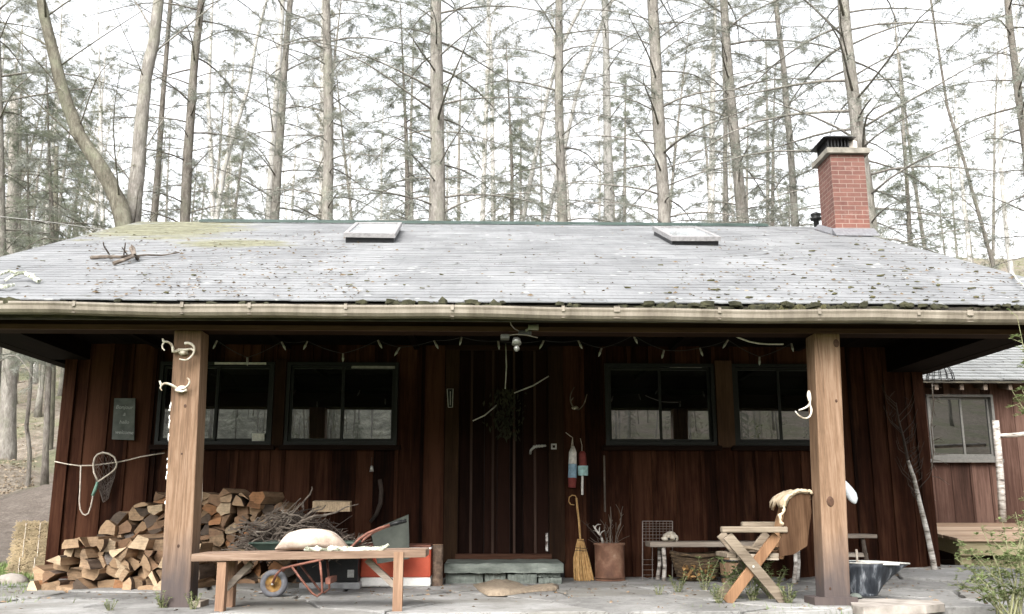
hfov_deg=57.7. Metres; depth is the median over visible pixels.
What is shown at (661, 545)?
plank bench
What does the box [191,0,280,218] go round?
birch tree
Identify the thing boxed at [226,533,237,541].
split log
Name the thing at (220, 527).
split log
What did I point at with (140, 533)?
split log
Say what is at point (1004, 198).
birch tree
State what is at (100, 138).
tree
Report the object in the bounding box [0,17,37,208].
spruce tree
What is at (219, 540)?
split log
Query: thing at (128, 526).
split log
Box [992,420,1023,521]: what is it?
birch rail
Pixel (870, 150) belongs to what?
spruce tree
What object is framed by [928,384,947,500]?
dry vine
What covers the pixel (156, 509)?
split log
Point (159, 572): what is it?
split log
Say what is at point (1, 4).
bare tree
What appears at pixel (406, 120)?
hemlock tree
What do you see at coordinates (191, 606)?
weed
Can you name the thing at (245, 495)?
split log
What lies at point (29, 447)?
dead tree
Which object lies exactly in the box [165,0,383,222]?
spruce tree
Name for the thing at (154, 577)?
split log
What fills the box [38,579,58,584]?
split log
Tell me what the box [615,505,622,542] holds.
branch
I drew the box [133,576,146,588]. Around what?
split log
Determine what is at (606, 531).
branch
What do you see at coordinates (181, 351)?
antler
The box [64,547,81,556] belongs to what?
split log
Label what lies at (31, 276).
fallen branch
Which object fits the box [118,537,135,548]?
split log
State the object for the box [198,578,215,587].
split log
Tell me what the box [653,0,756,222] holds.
spruce tree
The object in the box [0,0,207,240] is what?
maple tree
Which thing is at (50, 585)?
split log
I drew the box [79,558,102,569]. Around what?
split log
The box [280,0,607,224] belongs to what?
pine tree
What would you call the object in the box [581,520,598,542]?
branch
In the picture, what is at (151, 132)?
spruce tree
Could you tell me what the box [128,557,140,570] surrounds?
split log
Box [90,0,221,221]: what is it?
spruce tree
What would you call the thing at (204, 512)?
split log
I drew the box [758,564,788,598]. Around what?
weed
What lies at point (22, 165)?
spruce tree
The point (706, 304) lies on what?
moss
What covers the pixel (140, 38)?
sky
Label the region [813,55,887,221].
birch tree
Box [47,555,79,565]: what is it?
split log
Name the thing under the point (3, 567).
grass
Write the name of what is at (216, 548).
split log
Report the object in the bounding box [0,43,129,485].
hemlock tree
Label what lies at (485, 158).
bare tree
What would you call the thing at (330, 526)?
brushwood
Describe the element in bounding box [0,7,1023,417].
forest
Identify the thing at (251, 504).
split log
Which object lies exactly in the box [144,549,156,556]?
split log
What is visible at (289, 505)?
split log
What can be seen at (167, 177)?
spruce tree
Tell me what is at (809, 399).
antler
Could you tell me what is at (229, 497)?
split log
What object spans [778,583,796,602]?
weed
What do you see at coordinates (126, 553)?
split log
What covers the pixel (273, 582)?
wheelbarrow
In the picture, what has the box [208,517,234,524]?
split log
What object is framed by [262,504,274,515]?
split log
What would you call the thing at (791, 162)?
spruce tree
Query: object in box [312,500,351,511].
split log
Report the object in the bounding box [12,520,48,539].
hay bale
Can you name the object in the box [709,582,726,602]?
weed
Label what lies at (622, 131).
hemlock tree
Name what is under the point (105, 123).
spruce tree
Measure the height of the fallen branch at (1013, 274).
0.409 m
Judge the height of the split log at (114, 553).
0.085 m
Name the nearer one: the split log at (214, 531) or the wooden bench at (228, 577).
the wooden bench at (228, 577)
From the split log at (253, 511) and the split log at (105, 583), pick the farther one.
the split log at (253, 511)
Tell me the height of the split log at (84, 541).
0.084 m
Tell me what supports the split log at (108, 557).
on the split log at (111, 571)
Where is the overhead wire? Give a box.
[0,216,105,229]
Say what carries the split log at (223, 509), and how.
on the split log at (227, 520)
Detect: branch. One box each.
[0,270,40,283]
[0,283,14,288]
[90,242,179,264]
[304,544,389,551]
[369,479,383,522]
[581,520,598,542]
[593,524,604,542]
[602,522,612,542]
[608,507,612,542]
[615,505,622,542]
[1010,270,1023,285]
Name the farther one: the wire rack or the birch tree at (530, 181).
the birch tree at (530, 181)
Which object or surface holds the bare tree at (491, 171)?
on the ground at (32, 503)
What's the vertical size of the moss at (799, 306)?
1.660 m
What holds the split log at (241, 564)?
on the split log
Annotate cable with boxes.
[736,337,783,344]
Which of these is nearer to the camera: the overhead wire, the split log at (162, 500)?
the split log at (162, 500)
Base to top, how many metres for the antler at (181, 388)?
0.108 m
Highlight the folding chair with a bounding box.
[716,507,788,602]
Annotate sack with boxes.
[275,529,348,549]
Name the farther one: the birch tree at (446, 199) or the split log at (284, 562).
the birch tree at (446, 199)
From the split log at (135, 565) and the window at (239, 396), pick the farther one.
the window at (239, 396)
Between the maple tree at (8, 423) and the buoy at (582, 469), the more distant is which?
the maple tree at (8, 423)
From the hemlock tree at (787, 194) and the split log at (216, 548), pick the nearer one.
the split log at (216, 548)
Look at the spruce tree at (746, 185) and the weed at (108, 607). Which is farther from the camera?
the spruce tree at (746, 185)
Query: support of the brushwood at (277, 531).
in the wheelbarrow
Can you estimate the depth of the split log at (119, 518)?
8.56 m
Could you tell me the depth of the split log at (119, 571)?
7.83 m
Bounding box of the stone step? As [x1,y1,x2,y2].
[444,559,563,583]
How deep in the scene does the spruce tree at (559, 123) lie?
21.92 m
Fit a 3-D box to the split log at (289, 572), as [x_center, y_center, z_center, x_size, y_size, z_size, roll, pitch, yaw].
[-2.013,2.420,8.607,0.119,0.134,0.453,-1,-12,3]
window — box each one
[149,361,275,449]
[279,362,400,449]
[602,363,721,450]
[731,364,809,450]
[925,394,1003,462]
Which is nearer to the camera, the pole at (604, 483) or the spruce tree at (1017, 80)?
the pole at (604, 483)
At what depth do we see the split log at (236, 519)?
8.48 m
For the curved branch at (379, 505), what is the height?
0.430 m
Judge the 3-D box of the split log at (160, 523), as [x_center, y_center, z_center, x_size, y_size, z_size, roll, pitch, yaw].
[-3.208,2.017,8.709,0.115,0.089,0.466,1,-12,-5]
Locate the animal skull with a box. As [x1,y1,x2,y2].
[661,531,677,541]
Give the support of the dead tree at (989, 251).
on the ground at (32, 503)
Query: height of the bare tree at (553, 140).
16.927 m
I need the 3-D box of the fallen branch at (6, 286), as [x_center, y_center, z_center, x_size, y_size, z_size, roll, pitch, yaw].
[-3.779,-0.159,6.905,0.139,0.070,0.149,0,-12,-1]
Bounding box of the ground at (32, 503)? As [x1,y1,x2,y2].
[0,257,1023,565]
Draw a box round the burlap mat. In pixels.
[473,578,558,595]
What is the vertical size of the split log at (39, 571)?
0.124 m
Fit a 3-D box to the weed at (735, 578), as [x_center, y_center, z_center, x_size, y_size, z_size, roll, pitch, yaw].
[1.659,2.051,6.978,0.262,0.363,0.173,0,-12,-1]
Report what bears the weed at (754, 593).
on the patio
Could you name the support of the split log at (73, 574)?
on the split log
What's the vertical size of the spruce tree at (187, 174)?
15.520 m
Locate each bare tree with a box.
[0,0,36,162]
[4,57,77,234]
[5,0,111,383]
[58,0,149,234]
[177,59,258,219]
[195,0,339,222]
[260,90,316,219]
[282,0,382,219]
[307,57,388,218]
[333,102,376,219]
[421,0,550,220]
[429,0,555,220]
[515,0,619,221]
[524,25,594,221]
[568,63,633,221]
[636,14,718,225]
[968,0,1023,274]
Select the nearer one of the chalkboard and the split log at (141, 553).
the split log at (141, 553)
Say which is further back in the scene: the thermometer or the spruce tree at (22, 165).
the spruce tree at (22, 165)
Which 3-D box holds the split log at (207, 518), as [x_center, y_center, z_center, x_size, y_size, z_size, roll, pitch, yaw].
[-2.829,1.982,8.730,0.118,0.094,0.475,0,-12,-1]
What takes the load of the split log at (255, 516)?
on the split log
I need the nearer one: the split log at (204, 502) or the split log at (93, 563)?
the split log at (93, 563)
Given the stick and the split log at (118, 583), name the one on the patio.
the split log at (118, 583)
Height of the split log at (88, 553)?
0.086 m
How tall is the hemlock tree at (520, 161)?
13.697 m
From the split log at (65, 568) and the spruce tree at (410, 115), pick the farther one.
the spruce tree at (410, 115)
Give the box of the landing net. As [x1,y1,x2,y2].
[91,452,117,501]
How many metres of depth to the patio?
7.00 m
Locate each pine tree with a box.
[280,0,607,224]
[512,0,797,226]
[666,0,1023,263]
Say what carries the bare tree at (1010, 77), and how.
on the ground at (32, 503)
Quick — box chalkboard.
[112,398,135,439]
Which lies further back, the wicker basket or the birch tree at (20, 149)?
the birch tree at (20, 149)
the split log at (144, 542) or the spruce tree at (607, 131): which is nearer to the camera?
the split log at (144, 542)
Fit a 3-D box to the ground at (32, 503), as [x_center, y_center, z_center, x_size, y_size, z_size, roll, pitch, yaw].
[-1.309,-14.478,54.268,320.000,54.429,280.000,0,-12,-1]
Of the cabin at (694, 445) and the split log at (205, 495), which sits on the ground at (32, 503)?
the cabin at (694, 445)
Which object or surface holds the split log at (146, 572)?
on the split log at (148, 581)
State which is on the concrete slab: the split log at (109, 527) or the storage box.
the storage box
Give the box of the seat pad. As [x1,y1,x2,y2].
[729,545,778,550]
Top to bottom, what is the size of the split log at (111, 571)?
0.107 m
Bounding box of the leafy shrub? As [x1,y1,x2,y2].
[948,308,1023,613]
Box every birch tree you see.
[3,70,37,238]
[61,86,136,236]
[177,0,240,218]
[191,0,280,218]
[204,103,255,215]
[418,73,475,220]
[503,0,618,221]
[510,0,601,220]
[632,135,657,225]
[751,127,806,226]
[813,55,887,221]
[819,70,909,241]
[953,3,1023,273]
[955,174,1017,272]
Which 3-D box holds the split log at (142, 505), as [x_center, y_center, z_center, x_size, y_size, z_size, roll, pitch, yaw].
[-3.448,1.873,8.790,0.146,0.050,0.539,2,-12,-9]
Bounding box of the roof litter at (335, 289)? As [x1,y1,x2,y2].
[2,225,1023,301]
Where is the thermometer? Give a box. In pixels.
[447,389,452,407]
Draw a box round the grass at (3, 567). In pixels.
[0,560,848,613]
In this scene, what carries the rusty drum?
on the patio
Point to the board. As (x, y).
(882, 561)
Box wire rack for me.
[642,521,672,578]
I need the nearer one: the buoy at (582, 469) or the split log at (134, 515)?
the split log at (134, 515)
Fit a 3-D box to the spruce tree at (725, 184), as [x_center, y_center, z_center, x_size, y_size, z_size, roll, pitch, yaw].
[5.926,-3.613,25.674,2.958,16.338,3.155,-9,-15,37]
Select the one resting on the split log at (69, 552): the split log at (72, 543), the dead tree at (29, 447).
the split log at (72, 543)
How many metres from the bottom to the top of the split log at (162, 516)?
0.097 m
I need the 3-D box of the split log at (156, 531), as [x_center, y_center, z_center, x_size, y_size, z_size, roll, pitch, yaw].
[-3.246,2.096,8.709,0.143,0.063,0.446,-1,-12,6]
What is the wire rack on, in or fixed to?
on the patio
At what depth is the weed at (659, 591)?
7.31 m
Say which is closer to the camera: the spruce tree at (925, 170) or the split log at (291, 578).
the split log at (291, 578)
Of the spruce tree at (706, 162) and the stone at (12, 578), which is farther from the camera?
the spruce tree at (706, 162)
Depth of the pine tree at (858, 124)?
17.76 m
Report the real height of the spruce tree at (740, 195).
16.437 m
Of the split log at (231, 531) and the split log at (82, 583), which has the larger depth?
the split log at (231, 531)
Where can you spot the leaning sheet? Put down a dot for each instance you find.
(396, 536)
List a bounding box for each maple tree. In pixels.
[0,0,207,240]
[0,96,45,460]
[31,130,76,449]
[52,0,243,222]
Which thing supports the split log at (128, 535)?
on the split log
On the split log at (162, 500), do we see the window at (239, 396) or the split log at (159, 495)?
the split log at (159, 495)
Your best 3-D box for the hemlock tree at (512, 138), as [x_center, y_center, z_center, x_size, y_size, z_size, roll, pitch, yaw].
[0.093,-1.349,25.010,3.533,12.298,3.622,3,-13,-14]
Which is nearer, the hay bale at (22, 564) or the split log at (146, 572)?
the split log at (146, 572)
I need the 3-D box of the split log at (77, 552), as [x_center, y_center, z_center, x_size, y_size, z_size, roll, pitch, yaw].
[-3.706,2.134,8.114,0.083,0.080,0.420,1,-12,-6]
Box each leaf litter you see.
[0,380,40,494]
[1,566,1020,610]
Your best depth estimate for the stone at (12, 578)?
8.48 m
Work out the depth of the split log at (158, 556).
7.91 m
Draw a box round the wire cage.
[926,367,954,381]
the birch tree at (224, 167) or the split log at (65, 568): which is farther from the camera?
the birch tree at (224, 167)
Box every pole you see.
[603,455,605,511]
[881,381,937,569]
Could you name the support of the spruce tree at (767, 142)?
on the ground at (32, 503)
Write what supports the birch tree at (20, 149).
on the ground at (32, 503)
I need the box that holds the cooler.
[360,543,432,586]
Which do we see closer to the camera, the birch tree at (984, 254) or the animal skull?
the animal skull
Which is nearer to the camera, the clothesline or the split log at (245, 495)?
the split log at (245, 495)
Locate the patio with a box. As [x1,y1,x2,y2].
[0,565,1023,613]
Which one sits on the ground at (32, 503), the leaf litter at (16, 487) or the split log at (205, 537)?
the leaf litter at (16, 487)
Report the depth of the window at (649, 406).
9.62 m
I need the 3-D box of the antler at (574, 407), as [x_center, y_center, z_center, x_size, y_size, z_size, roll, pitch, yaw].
[0.679,0.940,9.526,0.182,0.231,0.103,0,-12,-1]
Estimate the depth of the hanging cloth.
7.11 m
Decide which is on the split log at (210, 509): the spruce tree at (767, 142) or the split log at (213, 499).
the split log at (213, 499)
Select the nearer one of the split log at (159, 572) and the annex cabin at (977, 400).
the split log at (159, 572)
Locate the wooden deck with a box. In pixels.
[937,523,1023,568]
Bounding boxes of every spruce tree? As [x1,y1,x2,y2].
[0,0,157,397]
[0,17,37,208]
[62,44,127,231]
[69,0,292,222]
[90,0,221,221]
[119,53,176,221]
[158,117,182,221]
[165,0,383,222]
[215,0,448,222]
[280,0,377,219]
[378,27,429,223]
[424,46,481,220]
[459,0,666,221]
[513,0,694,221]
[621,0,874,225]
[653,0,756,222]
[663,0,771,221]
[682,67,728,219]
[691,0,890,226]
[731,91,764,222]
[743,29,805,225]
[836,112,889,237]
[872,2,952,242]
[886,50,955,251]
[894,0,1023,269]
[937,74,1003,269]
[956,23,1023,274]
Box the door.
[458,350,556,553]
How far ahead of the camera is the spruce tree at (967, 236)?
46.74 m
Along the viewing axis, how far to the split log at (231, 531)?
8.50 m
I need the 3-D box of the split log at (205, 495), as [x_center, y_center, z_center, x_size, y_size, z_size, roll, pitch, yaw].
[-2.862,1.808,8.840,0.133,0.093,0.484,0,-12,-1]
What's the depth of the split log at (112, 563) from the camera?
7.95 m
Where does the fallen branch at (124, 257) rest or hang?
on the cabin at (694, 445)
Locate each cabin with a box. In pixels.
[0,135,1023,607]
[923,345,1023,558]
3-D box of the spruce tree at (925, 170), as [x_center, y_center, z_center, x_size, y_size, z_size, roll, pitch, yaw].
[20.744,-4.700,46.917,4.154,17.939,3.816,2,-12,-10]
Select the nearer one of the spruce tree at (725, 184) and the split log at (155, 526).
the split log at (155, 526)
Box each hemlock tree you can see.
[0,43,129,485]
[208,123,258,218]
[318,0,500,223]
[453,46,564,224]
[489,110,546,224]
[588,79,656,221]
[739,66,813,225]
[769,181,807,226]
[872,100,963,251]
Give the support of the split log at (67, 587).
on the patio
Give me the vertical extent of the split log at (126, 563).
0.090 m
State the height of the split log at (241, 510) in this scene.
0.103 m
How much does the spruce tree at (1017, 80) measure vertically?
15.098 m
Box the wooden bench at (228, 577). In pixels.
[191,547,428,611]
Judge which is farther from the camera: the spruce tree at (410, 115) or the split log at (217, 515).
the spruce tree at (410, 115)
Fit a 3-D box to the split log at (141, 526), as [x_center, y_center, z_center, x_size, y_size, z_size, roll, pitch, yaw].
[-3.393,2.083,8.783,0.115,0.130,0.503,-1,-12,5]
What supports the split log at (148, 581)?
on the split log at (147, 587)
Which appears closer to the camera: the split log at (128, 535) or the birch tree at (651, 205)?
the split log at (128, 535)
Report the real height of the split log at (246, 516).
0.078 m
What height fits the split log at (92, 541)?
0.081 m
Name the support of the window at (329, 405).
in the cabin at (694, 445)
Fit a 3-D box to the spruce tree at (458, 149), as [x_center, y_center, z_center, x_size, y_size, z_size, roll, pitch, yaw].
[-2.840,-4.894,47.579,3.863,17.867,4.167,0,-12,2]
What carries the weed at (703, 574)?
on the patio
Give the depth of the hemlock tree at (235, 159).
32.27 m
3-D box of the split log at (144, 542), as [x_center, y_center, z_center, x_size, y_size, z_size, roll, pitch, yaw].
[-3.127,2.031,8.053,0.151,0.125,0.457,-2,-12,9]
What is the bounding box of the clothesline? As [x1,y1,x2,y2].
[54,452,164,515]
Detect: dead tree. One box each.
[6,135,55,486]
[920,0,1011,268]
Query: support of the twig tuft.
in the rusty drum
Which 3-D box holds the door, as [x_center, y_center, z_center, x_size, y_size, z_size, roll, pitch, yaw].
[-0.043,1.447,9.442,0.992,2.047,0.154,0,-12,-1]
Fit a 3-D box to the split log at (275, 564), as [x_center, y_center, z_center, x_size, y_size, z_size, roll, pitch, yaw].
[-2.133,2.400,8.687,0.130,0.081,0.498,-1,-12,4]
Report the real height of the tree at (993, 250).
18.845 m
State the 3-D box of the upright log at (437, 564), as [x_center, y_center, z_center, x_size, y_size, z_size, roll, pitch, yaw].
[-0.663,2.300,8.287,0.102,0.366,0.100,0,-12,-1]
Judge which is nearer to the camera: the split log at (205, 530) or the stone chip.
the stone chip
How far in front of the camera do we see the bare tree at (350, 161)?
49.59 m
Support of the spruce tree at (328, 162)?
on the ground at (32, 503)
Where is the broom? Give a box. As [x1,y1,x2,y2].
[568,495,593,580]
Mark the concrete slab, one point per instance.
(351, 585)
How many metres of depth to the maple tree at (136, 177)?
18.96 m
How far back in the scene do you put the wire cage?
10.77 m
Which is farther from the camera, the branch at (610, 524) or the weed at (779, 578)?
the branch at (610, 524)
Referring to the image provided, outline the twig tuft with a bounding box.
[588,524,625,542]
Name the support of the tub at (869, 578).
on the patio
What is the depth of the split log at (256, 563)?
8.46 m
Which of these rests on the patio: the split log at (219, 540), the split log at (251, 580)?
the split log at (251, 580)
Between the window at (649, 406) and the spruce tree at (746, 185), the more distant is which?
the spruce tree at (746, 185)
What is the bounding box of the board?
[858,561,898,564]
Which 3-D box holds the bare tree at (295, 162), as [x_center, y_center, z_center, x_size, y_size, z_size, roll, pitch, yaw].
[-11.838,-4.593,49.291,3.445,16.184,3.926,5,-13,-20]
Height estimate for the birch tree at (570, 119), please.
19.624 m
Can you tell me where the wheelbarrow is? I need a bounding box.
[248,519,406,596]
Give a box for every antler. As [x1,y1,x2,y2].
[159,377,190,392]
[161,339,195,360]
[570,387,586,409]
[795,390,812,418]
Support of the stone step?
on the patio
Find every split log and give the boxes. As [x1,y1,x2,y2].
[27,580,40,589]
[33,564,66,580]
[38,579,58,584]
[41,579,74,589]
[42,570,66,582]
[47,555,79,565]
[53,563,79,571]
[55,584,72,592]
[62,538,83,548]
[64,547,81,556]
[67,568,82,579]
[73,578,104,588]
[74,547,97,556]
[78,536,98,546]
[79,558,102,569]
[80,548,103,559]
[81,568,114,580]
[87,536,116,546]
[96,538,123,551]
[97,556,108,568]
[97,579,114,587]
[98,520,121,534]
[103,537,124,551]
[104,552,112,564]
[106,565,141,577]
[109,547,127,557]
[109,558,117,568]
[110,511,128,524]
[113,578,122,587]
[115,548,139,561]
[115,564,126,577]
[118,520,143,534]
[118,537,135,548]
[119,568,138,581]
[121,559,140,569]
[122,576,135,589]
[124,532,134,538]
[128,507,145,520]
[128,534,163,549]
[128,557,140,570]
[132,531,145,536]
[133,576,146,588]
[134,502,159,507]
[134,521,149,533]
[135,508,150,516]
[137,549,144,559]
[138,568,145,578]
[138,584,152,589]
[140,554,150,571]
[142,566,161,577]
[144,514,163,527]
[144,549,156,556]
[145,578,151,584]
[147,504,164,514]
[147,522,160,530]
[148,528,163,533]
[148,555,158,570]
[148,570,160,585]
[153,539,162,550]
[153,581,160,589]
[154,492,165,500]
[154,497,165,503]
[154,550,162,562]
[155,569,161,578]
[156,512,164,520]
[156,519,164,527]
[198,563,215,581]
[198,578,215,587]
[200,524,215,534]
[200,535,209,539]
[200,543,212,552]
[201,510,207,517]
[201,513,216,523]
[202,492,218,500]
[202,499,210,505]
[202,503,217,514]
[208,494,231,506]
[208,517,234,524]
[209,527,224,536]
[209,533,227,546]
[212,513,221,519]
[212,544,224,550]
[213,525,227,530]
[216,503,236,515]
[219,488,250,496]
[220,493,235,501]
[221,514,236,527]
[225,522,242,533]
[225,540,238,549]
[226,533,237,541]
[232,495,249,505]
[234,516,246,528]
[237,506,251,515]
[237,561,244,570]
[238,493,249,499]
[239,514,250,521]
[240,578,257,583]
[243,572,258,578]
[247,501,275,508]
[249,491,283,503]
[249,507,261,515]
[250,512,262,521]
[252,560,266,568]
[254,562,269,576]
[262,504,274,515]
[268,560,283,569]
[274,502,298,511]
[277,560,296,565]
[283,561,296,576]
[287,574,296,581]
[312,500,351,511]
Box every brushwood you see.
[221,487,372,567]
[237,506,378,564]
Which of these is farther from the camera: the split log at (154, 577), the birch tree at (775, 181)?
the birch tree at (775, 181)
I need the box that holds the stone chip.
[850,593,861,598]
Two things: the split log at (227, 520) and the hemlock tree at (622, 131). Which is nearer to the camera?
the split log at (227, 520)
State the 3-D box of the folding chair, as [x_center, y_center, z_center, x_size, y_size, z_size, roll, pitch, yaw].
[1.841,1.835,7.034,0.627,0.786,0.535,0,-12,-1]
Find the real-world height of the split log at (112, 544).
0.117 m
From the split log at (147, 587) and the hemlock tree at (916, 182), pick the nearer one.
the split log at (147, 587)
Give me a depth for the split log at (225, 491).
8.59 m
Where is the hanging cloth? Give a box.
[846,482,857,503]
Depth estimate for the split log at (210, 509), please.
8.54 m
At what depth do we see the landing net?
9.22 m
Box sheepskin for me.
[769,488,813,555]
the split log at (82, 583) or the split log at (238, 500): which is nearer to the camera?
the split log at (82, 583)
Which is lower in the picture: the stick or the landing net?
the stick
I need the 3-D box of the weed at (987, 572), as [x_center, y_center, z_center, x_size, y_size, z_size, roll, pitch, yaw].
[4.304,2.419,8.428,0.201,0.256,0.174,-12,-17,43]
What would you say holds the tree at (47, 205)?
on the ground at (32, 503)
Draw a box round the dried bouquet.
[473,344,548,441]
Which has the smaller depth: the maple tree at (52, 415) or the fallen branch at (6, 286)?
the fallen branch at (6, 286)
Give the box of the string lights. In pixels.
[213,337,793,365]
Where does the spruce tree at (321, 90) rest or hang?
on the ground at (32, 503)
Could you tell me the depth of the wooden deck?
10.75 m
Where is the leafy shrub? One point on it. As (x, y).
(1014, 593)
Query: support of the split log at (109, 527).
on the split log
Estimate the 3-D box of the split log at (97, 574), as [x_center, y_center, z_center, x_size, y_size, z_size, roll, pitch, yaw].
[-3.538,2.293,8.045,0.155,0.113,0.396,-2,-12,8]
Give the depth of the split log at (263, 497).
8.61 m
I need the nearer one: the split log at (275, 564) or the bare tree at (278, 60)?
the split log at (275, 564)
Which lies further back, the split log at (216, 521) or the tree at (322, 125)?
the tree at (322, 125)
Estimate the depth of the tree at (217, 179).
38.26 m
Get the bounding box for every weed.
[104,599,117,610]
[155,590,171,607]
[185,591,202,608]
[654,584,664,594]
[668,571,686,591]
[691,556,719,589]
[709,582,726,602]
[717,556,745,598]
[731,561,773,600]
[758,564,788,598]
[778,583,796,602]
[973,559,996,577]
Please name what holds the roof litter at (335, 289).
on the cabin at (694, 445)
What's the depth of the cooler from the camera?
8.17 m
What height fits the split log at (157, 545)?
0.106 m
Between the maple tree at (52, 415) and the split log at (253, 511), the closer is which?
the split log at (253, 511)
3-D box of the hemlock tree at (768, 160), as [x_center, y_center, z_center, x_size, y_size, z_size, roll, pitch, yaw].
[7.550,-1.476,27.219,3.428,12.072,3.650,0,-12,-1]
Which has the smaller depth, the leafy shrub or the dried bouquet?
the leafy shrub
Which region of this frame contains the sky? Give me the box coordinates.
[0,0,1023,258]
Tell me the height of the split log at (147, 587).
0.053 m
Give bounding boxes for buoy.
[566,433,576,487]
[578,438,587,494]
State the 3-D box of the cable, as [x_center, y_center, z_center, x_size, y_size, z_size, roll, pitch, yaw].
[2.009,0.265,7.621,0.428,0.093,0.014,0,-12,-1]
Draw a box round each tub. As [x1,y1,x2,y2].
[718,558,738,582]
[849,560,909,595]
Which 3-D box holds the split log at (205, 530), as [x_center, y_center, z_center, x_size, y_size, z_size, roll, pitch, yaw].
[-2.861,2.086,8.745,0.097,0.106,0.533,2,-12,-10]
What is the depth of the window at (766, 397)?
9.64 m
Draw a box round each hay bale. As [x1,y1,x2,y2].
[4,553,44,575]
[8,538,46,558]
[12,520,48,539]
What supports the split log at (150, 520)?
on the split log at (155, 526)
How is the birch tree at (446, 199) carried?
on the ground at (32, 503)
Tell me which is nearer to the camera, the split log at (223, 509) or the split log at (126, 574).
the split log at (126, 574)
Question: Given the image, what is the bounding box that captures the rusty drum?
[594,542,624,581]
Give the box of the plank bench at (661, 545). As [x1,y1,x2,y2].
[645,541,800,582]
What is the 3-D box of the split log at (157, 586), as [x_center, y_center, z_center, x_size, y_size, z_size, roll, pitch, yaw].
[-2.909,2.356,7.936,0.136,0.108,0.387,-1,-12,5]
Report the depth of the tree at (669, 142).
38.99 m
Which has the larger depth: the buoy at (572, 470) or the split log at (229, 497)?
the buoy at (572, 470)
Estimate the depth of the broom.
8.94 m
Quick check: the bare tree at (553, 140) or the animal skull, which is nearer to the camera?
the animal skull
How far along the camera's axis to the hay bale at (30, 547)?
9.27 m
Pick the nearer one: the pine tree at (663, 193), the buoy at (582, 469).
the buoy at (582, 469)
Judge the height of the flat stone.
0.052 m
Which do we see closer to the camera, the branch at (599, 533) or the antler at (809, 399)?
the antler at (809, 399)
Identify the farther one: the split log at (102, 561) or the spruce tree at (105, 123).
the spruce tree at (105, 123)
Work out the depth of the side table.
8.95 m
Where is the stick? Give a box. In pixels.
[855,549,857,561]
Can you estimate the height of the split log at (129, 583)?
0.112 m
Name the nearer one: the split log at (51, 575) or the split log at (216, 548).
the split log at (51, 575)
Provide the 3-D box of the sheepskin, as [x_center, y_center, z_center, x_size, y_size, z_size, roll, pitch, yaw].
[2.090,1.619,7.020,0.287,0.488,0.442,0,-12,-1]
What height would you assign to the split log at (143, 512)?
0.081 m
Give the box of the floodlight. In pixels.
[500,322,538,351]
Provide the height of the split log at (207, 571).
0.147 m
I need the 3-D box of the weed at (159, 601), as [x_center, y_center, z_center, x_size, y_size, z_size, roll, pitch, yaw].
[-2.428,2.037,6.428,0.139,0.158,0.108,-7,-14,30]
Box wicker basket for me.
[669,549,727,581]
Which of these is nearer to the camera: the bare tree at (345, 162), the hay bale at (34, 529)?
the hay bale at (34, 529)
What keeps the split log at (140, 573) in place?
on the split log at (139, 581)
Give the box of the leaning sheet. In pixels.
[371,514,409,563]
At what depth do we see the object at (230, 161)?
55.52 m
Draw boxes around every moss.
[0,296,1023,310]
[17,240,1019,309]
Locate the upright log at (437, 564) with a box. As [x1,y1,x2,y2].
[431,544,442,585]
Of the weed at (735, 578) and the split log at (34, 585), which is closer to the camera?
the weed at (735, 578)
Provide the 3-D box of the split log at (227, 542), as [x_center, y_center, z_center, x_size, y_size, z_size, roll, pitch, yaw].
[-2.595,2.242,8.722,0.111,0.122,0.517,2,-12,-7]
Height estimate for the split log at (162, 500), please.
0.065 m
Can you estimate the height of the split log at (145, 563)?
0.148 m
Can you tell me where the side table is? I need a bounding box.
[848,534,876,559]
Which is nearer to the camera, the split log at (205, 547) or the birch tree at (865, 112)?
the split log at (205, 547)
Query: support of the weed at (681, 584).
on the patio
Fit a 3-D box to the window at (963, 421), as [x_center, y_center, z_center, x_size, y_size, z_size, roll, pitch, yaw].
[6.133,1.655,12.683,1.001,0.920,0.123,0,-12,-1]
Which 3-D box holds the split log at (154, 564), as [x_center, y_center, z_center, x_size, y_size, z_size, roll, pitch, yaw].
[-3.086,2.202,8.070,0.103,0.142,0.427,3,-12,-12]
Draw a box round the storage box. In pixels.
[296,559,360,581]
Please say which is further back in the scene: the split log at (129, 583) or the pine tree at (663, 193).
the pine tree at (663, 193)
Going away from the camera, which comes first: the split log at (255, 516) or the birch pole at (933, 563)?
the split log at (255, 516)
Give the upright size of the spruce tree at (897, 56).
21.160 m
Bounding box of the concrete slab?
[299,581,361,588]
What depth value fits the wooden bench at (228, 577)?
6.26 m
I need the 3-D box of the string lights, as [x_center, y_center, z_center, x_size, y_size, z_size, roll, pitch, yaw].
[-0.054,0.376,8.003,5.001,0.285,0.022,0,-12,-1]
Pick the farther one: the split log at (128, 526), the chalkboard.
the chalkboard
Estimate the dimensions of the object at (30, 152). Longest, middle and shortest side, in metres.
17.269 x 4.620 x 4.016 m
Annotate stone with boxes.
[0,573,29,583]
[851,599,944,613]
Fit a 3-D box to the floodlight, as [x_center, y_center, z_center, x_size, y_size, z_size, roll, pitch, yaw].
[0.055,0.221,6.819,0.278,0.213,0.184,0,-12,-1]
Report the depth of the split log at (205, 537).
8.49 m
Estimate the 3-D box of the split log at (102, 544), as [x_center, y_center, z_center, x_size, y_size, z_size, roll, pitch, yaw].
[-3.496,2.067,8.088,0.066,0.106,0.412,0,-12,1]

